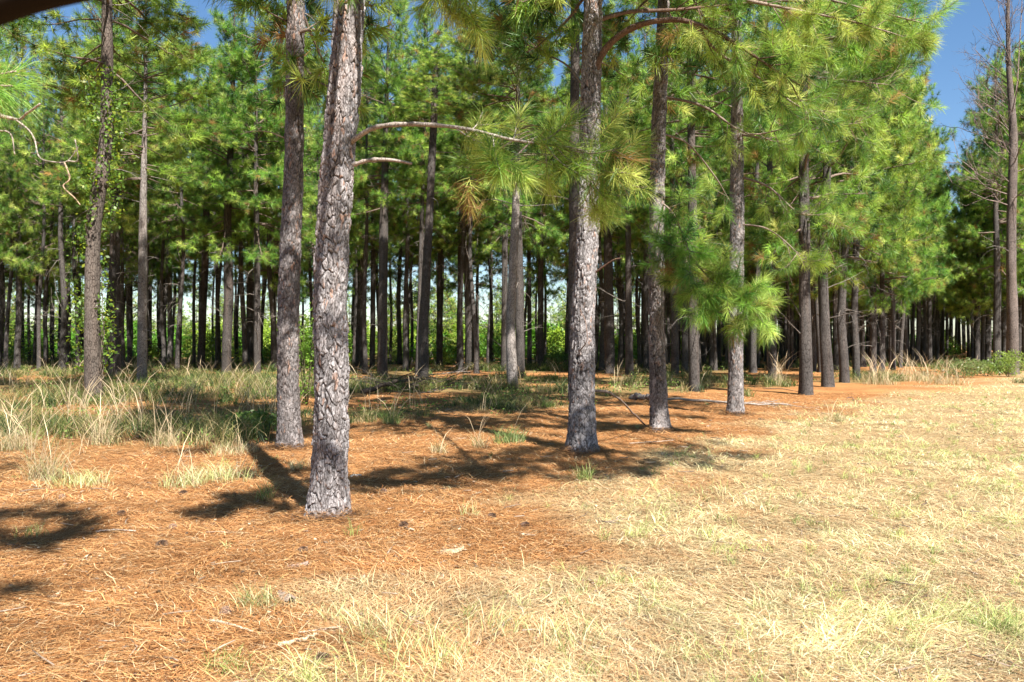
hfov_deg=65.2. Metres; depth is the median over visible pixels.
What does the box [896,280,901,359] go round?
pine tree
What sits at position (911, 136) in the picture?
pine tree
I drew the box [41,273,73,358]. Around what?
pine tree
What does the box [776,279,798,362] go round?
pine tree
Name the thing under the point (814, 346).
pine tree
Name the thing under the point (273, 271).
pine tree
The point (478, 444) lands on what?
grass clump
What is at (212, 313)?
pine tree
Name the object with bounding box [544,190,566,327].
pine tree
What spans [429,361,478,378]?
dead branch
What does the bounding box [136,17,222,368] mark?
pine tree
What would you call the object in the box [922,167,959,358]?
pine tree
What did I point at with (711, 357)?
pine tree
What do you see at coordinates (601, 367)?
pine tree
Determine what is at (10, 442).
grass clump
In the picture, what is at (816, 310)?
pine tree
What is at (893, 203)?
pine tree
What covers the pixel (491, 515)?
pine cone
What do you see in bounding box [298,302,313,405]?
shrub
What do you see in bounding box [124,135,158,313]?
pine tree
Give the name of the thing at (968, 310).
pine tree
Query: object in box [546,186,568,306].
pine tree
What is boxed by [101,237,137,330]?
pine tree
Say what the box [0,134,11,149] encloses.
pine tree
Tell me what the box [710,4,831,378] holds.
pine tree
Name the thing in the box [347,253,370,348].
pine tree
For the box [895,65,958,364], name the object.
pine tree
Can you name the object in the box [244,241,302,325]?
pine tree
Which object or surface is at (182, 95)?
pine tree
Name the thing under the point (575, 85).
pine tree
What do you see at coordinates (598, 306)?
pine tree
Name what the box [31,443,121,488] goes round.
grass clump
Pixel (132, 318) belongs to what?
pine tree
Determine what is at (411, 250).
pine tree
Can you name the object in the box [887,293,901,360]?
pine tree
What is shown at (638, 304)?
pine tree
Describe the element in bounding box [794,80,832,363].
pine tree
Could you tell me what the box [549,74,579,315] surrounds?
pine tree
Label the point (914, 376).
grass clump
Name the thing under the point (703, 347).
pine tree
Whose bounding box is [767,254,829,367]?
pine tree
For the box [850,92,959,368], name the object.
pine tree
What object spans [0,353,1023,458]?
undergrowth
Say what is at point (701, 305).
pine tree
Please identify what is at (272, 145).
pine tree
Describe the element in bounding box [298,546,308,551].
pine cone
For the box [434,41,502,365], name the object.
pine tree
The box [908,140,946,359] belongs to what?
pine tree
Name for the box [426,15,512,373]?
pine tree
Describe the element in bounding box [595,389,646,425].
leaning branch
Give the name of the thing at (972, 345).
pine tree
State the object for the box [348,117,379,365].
pine tree
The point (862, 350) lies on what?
pine tree
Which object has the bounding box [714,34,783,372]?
pine tree
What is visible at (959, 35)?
sky
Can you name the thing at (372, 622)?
grass clump
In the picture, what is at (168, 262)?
pine tree
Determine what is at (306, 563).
bark piece
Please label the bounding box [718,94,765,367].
pine tree
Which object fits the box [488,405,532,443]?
grass clump
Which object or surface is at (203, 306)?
pine tree
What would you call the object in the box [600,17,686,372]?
pine tree
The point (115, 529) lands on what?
stick
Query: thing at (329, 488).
pine tree
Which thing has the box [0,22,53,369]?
pine tree
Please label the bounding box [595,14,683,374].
pine tree
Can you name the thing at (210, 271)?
pine tree
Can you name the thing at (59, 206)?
pine tree
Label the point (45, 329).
pine tree
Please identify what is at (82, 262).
pine tree
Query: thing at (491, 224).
pine tree
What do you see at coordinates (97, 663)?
bark piece
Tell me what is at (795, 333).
pine tree
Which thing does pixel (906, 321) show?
pine tree
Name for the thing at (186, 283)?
pine tree
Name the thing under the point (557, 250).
pine tree
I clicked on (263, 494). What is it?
grass clump
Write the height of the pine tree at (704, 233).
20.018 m
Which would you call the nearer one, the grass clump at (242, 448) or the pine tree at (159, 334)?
the grass clump at (242, 448)
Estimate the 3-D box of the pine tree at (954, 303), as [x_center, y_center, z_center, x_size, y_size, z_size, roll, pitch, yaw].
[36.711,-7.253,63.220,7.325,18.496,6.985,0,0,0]
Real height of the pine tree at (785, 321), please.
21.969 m
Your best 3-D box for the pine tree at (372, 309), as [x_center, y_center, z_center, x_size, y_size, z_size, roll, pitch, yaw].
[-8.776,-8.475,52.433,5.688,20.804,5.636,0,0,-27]
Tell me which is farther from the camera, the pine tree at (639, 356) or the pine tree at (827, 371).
the pine tree at (639, 356)
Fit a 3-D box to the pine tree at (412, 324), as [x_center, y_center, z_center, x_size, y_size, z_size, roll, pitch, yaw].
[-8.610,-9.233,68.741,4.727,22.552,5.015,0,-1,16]
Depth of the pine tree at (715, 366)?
48.61 m
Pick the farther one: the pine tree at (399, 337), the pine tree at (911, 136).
the pine tree at (399, 337)
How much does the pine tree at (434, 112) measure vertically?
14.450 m
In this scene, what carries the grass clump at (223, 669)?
on the ground at (908, 387)
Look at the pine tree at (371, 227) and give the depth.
50.84 m
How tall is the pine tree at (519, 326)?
20.954 m
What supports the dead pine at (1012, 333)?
on the ground at (908, 387)
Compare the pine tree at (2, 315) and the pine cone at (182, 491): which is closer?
the pine cone at (182, 491)
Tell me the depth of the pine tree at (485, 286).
70.00 m
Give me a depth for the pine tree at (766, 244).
25.36 m
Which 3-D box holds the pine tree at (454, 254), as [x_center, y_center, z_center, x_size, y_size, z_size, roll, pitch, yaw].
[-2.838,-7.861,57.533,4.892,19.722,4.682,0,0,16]
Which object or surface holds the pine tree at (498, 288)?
on the ground at (908, 387)
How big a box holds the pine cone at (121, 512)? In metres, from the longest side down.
0.084 x 0.060 x 0.060 m
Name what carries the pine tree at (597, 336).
on the ground at (908, 387)
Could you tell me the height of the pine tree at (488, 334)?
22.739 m
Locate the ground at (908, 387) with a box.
[0,345,1023,681]
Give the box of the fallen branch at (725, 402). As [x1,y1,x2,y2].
[629,396,814,407]
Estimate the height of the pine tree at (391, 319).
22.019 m
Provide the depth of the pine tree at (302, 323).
73.93 m
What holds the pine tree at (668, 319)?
on the ground at (908, 387)
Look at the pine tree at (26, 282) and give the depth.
63.51 m
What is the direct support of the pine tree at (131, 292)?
on the ground at (908, 387)
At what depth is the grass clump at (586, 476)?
9.51 m
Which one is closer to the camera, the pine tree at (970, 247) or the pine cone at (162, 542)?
the pine cone at (162, 542)
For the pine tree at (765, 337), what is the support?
on the ground at (908, 387)
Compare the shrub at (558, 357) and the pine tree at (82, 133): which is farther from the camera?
the shrub at (558, 357)
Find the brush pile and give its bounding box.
[349,368,479,394]
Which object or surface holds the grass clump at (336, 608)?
on the ground at (908, 387)
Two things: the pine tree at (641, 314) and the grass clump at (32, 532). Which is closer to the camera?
the grass clump at (32, 532)
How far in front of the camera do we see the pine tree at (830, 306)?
71.46 m
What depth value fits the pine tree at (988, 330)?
61.79 m
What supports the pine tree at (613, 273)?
on the ground at (908, 387)
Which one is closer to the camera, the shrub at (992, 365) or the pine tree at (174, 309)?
the shrub at (992, 365)
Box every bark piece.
[47,591,60,598]
[88,658,107,667]
[276,590,295,601]
[288,561,308,567]
[437,546,463,554]
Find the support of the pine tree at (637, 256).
on the ground at (908, 387)
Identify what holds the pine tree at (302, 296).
on the ground at (908, 387)
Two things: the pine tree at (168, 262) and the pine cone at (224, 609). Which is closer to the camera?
the pine cone at (224, 609)
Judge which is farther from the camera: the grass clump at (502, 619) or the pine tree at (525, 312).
the pine tree at (525, 312)
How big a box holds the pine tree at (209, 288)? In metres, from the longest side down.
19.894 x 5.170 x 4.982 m
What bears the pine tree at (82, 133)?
on the ground at (908, 387)
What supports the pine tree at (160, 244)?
on the ground at (908, 387)
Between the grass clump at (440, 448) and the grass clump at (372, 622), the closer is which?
the grass clump at (372, 622)
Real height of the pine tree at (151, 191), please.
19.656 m
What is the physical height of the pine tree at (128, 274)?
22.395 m
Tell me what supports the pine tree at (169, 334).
on the ground at (908, 387)
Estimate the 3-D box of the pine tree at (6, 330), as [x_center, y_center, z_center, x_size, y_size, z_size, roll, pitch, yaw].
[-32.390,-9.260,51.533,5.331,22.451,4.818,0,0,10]
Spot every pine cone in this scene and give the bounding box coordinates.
[117,510,125,515]
[155,540,168,548]
[169,523,176,529]
[179,490,187,495]
[220,606,231,615]
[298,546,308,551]
[313,652,329,667]
[398,521,407,528]
[487,513,495,517]
[520,521,529,527]
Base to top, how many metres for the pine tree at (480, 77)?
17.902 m
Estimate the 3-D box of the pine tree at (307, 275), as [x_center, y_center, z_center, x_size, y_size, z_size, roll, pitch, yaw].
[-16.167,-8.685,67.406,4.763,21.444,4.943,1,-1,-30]
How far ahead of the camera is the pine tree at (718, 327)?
82.18 m
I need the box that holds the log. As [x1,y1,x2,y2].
[630,392,649,399]
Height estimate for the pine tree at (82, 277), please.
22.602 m
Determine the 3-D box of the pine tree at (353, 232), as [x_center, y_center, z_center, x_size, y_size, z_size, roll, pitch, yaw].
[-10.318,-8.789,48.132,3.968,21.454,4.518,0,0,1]
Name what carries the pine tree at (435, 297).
on the ground at (908, 387)
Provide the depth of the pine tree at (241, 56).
41.13 m
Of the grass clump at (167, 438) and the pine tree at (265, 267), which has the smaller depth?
the grass clump at (167, 438)
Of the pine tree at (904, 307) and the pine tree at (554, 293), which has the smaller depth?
the pine tree at (904, 307)
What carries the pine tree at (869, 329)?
on the ground at (908, 387)
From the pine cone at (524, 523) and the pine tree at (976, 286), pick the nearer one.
the pine cone at (524, 523)
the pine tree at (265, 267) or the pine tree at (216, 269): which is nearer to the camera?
the pine tree at (265, 267)
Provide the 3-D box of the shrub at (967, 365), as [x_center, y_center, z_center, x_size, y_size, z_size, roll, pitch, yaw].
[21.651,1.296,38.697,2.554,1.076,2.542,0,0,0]
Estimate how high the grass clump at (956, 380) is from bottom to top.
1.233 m
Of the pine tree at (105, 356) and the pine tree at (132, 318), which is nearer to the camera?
the pine tree at (105, 356)
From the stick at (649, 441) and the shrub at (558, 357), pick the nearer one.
the stick at (649, 441)
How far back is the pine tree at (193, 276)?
56.66 m
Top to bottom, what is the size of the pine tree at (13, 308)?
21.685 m
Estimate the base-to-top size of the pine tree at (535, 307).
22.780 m
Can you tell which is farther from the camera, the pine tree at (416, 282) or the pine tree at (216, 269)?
the pine tree at (416, 282)
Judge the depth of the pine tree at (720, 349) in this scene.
60.95 m
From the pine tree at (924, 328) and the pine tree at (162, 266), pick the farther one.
the pine tree at (924, 328)
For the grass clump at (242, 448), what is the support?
on the ground at (908, 387)
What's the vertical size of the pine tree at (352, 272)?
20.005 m
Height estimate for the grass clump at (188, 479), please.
0.712 m
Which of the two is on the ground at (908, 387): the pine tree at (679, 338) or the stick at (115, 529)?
the pine tree at (679, 338)
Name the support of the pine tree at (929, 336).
on the ground at (908, 387)
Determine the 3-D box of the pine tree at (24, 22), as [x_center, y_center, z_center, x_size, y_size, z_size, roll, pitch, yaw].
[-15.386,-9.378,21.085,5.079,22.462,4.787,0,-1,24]
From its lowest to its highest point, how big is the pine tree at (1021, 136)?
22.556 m
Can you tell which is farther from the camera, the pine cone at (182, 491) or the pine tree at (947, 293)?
the pine tree at (947, 293)
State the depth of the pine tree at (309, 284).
54.41 m
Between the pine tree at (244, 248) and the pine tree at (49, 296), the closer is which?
the pine tree at (244, 248)
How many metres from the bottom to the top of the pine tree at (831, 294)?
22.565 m
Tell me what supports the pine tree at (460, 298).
on the ground at (908, 387)
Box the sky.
[0,0,1023,344]
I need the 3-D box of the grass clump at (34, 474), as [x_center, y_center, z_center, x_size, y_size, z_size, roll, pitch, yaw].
[-5.522,1.193,9.629,1.120,0.985,1.079,0,0,0]
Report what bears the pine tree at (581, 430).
on the ground at (908, 387)
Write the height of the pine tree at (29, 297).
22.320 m
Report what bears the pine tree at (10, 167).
on the ground at (908, 387)
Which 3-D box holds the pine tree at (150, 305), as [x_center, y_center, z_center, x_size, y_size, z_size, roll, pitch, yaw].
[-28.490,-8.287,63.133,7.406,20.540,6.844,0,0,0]
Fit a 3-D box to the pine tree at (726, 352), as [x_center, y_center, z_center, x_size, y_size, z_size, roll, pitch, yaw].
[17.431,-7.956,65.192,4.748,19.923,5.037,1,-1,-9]
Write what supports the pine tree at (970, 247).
on the ground at (908, 387)
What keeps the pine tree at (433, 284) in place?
on the ground at (908, 387)
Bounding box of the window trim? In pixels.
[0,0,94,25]
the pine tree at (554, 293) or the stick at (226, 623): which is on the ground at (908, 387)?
the pine tree at (554, 293)
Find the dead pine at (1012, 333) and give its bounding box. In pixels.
[928,0,1023,374]
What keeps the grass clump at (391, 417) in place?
on the ground at (908, 387)
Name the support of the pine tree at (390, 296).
on the ground at (908, 387)
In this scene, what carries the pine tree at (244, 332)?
on the ground at (908, 387)
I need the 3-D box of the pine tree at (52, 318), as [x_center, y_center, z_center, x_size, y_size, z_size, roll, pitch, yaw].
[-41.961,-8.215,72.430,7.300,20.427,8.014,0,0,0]
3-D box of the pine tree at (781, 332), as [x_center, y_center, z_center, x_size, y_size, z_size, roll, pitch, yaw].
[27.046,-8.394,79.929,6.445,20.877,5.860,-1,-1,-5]
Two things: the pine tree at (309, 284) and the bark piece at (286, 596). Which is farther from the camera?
the pine tree at (309, 284)
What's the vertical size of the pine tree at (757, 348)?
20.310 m
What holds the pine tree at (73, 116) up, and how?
on the ground at (908, 387)
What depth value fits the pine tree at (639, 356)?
55.66 m
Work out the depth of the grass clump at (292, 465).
10.22 m
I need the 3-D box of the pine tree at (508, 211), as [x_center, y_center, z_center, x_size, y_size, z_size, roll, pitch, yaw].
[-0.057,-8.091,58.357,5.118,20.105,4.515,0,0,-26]
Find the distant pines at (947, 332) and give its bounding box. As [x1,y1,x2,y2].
[5,201,992,358]
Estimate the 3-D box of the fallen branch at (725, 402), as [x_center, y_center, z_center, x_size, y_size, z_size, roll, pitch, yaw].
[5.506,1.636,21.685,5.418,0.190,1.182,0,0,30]
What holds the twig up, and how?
on the ground at (908, 387)
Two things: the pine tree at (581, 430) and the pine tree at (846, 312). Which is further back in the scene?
the pine tree at (846, 312)
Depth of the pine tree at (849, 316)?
60.40 m
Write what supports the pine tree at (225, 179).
on the ground at (908, 387)
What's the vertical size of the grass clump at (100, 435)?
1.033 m
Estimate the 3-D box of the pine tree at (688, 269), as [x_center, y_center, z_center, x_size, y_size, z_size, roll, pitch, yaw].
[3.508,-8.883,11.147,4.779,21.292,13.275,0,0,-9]
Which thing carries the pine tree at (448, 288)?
on the ground at (908, 387)
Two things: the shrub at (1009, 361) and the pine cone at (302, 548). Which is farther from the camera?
the shrub at (1009, 361)
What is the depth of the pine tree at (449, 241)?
54.39 m
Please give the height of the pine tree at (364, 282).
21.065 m
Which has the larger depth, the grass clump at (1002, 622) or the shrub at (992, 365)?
the shrub at (992, 365)
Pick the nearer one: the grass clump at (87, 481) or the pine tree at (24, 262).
the grass clump at (87, 481)
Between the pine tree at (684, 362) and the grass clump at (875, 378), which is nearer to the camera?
the grass clump at (875, 378)
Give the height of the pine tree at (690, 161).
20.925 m
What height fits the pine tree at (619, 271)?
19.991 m
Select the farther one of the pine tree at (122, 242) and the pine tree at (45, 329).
the pine tree at (45, 329)
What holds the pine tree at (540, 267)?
on the ground at (908, 387)
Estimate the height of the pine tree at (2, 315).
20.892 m
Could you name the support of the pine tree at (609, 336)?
on the ground at (908, 387)
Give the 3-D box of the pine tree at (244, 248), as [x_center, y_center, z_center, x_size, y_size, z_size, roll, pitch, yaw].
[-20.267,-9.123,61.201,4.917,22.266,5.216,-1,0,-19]
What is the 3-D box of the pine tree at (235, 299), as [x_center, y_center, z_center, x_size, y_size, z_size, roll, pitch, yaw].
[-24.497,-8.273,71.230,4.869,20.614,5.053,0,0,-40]
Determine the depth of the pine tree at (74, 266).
52.15 m
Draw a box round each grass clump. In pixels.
[0,396,58,451]
[2,403,88,482]
[13,523,48,537]
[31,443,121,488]
[68,385,127,446]
[137,389,194,447]
[154,426,215,489]
[176,442,269,484]
[195,642,264,677]
[201,426,262,456]
[231,577,285,611]
[248,476,278,500]
[280,456,310,470]
[302,597,378,624]
[315,598,414,646]
[369,604,477,671]
[376,386,406,424]
[429,427,452,453]
[455,591,545,645]
[459,497,478,514]
[463,412,493,447]
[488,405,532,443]
[528,602,625,655]
[566,460,600,481]
[765,350,797,384]
[816,400,849,421]
[862,354,904,384]
[889,349,955,381]
[916,358,973,384]
[954,595,1023,637]
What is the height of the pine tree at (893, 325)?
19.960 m
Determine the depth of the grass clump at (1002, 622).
4.42 m
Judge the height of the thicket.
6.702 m
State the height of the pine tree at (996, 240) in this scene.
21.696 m
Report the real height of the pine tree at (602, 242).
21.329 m
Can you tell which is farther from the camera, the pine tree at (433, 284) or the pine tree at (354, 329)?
the pine tree at (433, 284)
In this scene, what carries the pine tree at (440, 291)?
on the ground at (908, 387)
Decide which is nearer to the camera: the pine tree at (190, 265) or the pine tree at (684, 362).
the pine tree at (684, 362)
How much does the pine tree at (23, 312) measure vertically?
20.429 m
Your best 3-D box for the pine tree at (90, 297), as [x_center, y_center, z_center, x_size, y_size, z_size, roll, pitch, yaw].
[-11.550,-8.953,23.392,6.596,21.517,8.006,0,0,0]
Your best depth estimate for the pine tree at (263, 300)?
65.96 m
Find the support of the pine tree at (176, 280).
on the ground at (908, 387)
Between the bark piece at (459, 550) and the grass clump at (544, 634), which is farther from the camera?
the bark piece at (459, 550)
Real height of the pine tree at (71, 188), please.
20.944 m
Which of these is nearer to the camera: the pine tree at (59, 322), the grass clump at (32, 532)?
the grass clump at (32, 532)
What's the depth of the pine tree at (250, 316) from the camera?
54.31 m
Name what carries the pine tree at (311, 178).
on the ground at (908, 387)
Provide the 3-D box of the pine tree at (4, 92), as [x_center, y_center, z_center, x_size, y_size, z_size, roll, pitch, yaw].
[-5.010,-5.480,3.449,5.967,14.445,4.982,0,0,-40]
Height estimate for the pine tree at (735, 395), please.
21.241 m
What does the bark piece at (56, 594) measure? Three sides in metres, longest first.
0.072 x 0.049 x 0.045 m
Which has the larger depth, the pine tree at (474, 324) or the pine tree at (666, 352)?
the pine tree at (666, 352)
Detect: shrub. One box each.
[218,409,276,437]
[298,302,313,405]
[544,352,567,367]
[933,357,988,377]
[964,358,1012,375]
[989,349,1023,376]
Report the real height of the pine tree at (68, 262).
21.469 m
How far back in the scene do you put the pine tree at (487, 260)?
61.97 m
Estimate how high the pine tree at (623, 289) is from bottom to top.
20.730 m
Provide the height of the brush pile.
0.817 m
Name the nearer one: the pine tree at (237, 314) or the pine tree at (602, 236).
the pine tree at (602, 236)
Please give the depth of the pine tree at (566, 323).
58.66 m
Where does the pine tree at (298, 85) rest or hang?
on the ground at (908, 387)
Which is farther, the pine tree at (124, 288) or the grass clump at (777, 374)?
the pine tree at (124, 288)
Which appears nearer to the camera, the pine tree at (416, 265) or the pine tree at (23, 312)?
the pine tree at (416, 265)
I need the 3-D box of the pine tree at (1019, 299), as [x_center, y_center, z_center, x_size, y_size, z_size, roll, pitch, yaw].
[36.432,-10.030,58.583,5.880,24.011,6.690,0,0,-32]
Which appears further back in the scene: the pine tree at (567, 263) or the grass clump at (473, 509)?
the pine tree at (567, 263)
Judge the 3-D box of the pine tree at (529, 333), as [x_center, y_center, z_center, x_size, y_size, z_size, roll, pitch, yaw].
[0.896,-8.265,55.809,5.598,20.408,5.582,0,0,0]
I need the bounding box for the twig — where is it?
[299,625,340,632]
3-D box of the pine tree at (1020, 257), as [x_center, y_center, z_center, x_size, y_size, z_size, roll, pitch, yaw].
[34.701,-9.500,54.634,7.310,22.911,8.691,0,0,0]
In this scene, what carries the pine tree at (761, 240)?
on the ground at (908, 387)
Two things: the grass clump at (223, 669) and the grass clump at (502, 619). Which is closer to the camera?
the grass clump at (223, 669)
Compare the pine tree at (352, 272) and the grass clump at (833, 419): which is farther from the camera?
the pine tree at (352, 272)
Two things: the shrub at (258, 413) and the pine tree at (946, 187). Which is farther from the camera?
the pine tree at (946, 187)
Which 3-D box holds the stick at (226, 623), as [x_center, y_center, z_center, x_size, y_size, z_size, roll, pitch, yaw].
[-1.552,1.572,4.432,0.344,0.020,0.027,0,0,29]
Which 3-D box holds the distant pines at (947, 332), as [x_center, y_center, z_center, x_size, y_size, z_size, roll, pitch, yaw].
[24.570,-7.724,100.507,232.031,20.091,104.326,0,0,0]
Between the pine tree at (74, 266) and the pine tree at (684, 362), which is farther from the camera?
the pine tree at (74, 266)
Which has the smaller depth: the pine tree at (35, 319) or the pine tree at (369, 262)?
the pine tree at (35, 319)
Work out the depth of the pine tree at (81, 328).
69.50 m
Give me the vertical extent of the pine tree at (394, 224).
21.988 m
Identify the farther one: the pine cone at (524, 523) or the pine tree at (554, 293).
the pine tree at (554, 293)
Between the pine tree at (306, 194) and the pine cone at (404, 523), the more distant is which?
the pine tree at (306, 194)
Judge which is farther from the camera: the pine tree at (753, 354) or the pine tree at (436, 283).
the pine tree at (436, 283)
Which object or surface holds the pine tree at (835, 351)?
on the ground at (908, 387)
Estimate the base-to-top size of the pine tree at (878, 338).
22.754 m
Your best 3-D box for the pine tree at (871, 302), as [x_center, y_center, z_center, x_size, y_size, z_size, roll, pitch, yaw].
[20.190,-8.576,44.501,5.406,20.944,6.854,0,0,0]
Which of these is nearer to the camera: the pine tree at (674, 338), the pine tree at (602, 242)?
the pine tree at (674, 338)
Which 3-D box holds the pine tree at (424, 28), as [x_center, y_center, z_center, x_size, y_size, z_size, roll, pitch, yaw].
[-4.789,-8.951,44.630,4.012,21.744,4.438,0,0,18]
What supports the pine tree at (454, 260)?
on the ground at (908, 387)
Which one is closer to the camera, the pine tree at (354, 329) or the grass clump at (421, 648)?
the grass clump at (421, 648)
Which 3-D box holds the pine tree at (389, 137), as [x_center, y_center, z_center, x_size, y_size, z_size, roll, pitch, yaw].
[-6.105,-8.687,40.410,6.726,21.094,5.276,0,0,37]
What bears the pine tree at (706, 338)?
on the ground at (908, 387)
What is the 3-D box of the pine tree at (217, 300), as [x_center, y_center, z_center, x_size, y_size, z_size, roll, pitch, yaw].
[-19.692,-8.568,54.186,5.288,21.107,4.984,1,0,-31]
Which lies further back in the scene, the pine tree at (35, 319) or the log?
the pine tree at (35, 319)
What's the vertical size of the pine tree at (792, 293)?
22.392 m
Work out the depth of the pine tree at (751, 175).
48.36 m
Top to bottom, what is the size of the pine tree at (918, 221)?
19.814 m
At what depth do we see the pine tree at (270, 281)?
47.35 m
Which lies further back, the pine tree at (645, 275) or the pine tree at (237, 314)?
the pine tree at (237, 314)
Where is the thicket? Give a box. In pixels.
[2,312,992,364]
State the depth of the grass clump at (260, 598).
4.83 m
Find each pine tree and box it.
[0,0,214,398]
[0,13,80,370]
[0,16,39,88]
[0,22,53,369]
[0,29,51,367]
[0,37,32,284]
[0,42,79,204]
[0,89,41,366]
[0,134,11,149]
[2,120,29,360]
[4,159,43,325]
[5,102,51,359]
[5,136,57,359]
[7,102,65,362]
[14,149,83,360]
[19,32,89,370]
[22,114,106,362]
[22,144,80,335]
[23,62,71,367]
[29,87,107,365]
[30,72,104,366]
[38,0,177,375]
[39,0,239,381]
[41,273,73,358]
[49,0,182,374]
[63,20,127,295]
[64,102,106,317]
[69,91,132,363]
[70,157,83,359]
[89,51,150,366]
[100,91,167,366]
[101,217,165,338]
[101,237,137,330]
[104,136,137,359]
[120,43,174,321]
[121,124,175,362]
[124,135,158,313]
[130,183,212,363]
[132,161,196,363]
[133,195,200,360]
[135,47,200,368]
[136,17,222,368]
[137,75,196,362]
[137,110,181,362]
[137,260,191,361]
[149,42,251,368]
[151,154,218,362]
[152,293,158,346]
[162,64,216,364]
[166,2,282,373]
[166,276,176,359]
[183,218,223,324]
[187,212,223,332]
[190,66,241,367]
[192,149,234,364]
[197,10,273,368]
[198,0,320,373]
[198,0,399,448]
[201,80,276,366]
[208,146,221,356]
[218,110,279,318]
[220,242,253,361]
[221,247,245,356]
[232,39,314,370]
[233,79,274,352]
[243,129,312,328]
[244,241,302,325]
[249,0,323,372]
[252,45,312,315]
[253,110,280,363]
[260,90,315,330]
[261,88,309,319]
[273,15,353,368]
[300,36,323,356]
[300,121,350,323]
[300,129,311,359]
[302,95,322,292]
[303,0,668,521]
[308,35,371,291]
[310,157,354,321]
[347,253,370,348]
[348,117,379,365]
[348,118,369,364]
[348,199,370,323]
[349,49,404,368]
[349,55,410,368]
[350,0,450,375]
[351,0,401,372]
[354,96,403,357]
[369,5,469,374]
[370,11,426,370]
[370,127,410,360]
[376,127,432,364]
[388,61,436,365]
[388,237,434,361]
[391,179,418,362]
[394,0,457,311]
[394,45,480,380]
[403,70,463,366]
[403,198,445,325]
[410,72,455,334]
[414,121,463,340]
[416,94,498,366]
[418,212,449,346]
[425,0,581,385]
[425,25,492,370]
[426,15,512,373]
[430,202,449,339]
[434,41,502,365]
[435,150,500,323]
[443,206,489,336]
[450,6,568,375]
[457,53,555,369]
[463,229,501,362]
[472,109,501,364]
[472,245,507,359]
[473,200,500,362]
[481,0,971,453]
[493,59,568,367]
[496,105,536,268]
[498,88,561,364]
[502,0,678,400]
[522,186,553,362]
[523,89,566,362]
[524,126,537,341]
[540,39,598,326]
[544,88,579,364]
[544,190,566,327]
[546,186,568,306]
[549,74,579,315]
[557,0,649,373]
[566,225,621,361]
[579,0,816,432]
[579,78,622,370]
[594,105,616,365]
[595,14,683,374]
[596,92,648,368]
[596,111,634,320]
[596,276,614,342]
[597,241,640,357]
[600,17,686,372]
[601,0,780,391]
[601,226,633,361]
[613,52,648,366]
[624,249,648,363]
[624,251,640,326]
[627,6,727,374]
[631,65,682,323]
[640,100,687,365]
[643,0,949,414]
[664,52,728,372]
[664,77,751,368]
[665,57,724,371]
[666,99,682,365]
[669,286,680,359]
[679,180,722,359]
[700,131,728,364]
[701,46,749,370]
[703,265,708,359]
[708,219,728,361]
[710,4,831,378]
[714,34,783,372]
[716,177,729,364]
[717,317,719,359]
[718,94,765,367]
[721,10,791,370]
[723,92,773,367]
[727,163,761,287]
[742,0,938,394]
[744,45,816,368]
[757,45,875,371]
[763,2,906,386]
[764,58,858,371]
[764,276,780,361]
[764,280,810,362]
[765,274,798,364]
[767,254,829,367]
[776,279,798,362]
[777,276,798,359]
[779,279,795,359]
[787,17,946,382]
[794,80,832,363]
[795,162,879,369]
[810,18,949,378]
[828,16,934,371]
[828,288,832,298]
[829,285,850,359]
[844,54,959,372]
[845,165,851,333]
[847,255,879,366]
[848,258,885,348]
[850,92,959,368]
[860,78,927,369]
[865,220,899,351]
[869,172,897,360]
[877,282,907,361]
[885,67,942,365]
[885,76,946,367]
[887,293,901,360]
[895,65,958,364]
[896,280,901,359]
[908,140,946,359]
[908,141,954,361]
[910,148,955,331]
[914,154,956,361]
[921,153,960,357]
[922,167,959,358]
[934,136,990,364]
[938,112,993,360]
[939,64,1000,361]
[947,39,1023,367]
[948,62,1023,364]
[948,149,992,307]
[952,175,993,358]
[960,38,1023,364]
[963,42,1023,363]
[979,46,1023,335]
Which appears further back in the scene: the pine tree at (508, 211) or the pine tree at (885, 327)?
the pine tree at (885, 327)
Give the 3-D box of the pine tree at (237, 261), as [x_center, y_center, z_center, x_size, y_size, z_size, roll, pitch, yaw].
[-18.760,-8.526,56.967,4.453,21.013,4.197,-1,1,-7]
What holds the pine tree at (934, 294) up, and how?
on the ground at (908, 387)
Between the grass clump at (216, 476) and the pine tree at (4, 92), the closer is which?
the pine tree at (4, 92)
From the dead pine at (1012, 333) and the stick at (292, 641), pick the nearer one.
the stick at (292, 641)
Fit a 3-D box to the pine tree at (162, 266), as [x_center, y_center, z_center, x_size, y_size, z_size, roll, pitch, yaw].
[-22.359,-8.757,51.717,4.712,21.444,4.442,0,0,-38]
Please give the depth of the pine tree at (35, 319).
59.69 m
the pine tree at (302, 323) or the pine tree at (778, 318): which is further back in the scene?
the pine tree at (302, 323)
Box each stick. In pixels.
[96,529,135,531]
[209,619,252,631]
[278,632,317,645]
[629,440,672,443]
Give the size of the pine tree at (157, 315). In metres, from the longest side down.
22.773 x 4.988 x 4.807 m
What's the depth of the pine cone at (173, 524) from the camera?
6.83 m
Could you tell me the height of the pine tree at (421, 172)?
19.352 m

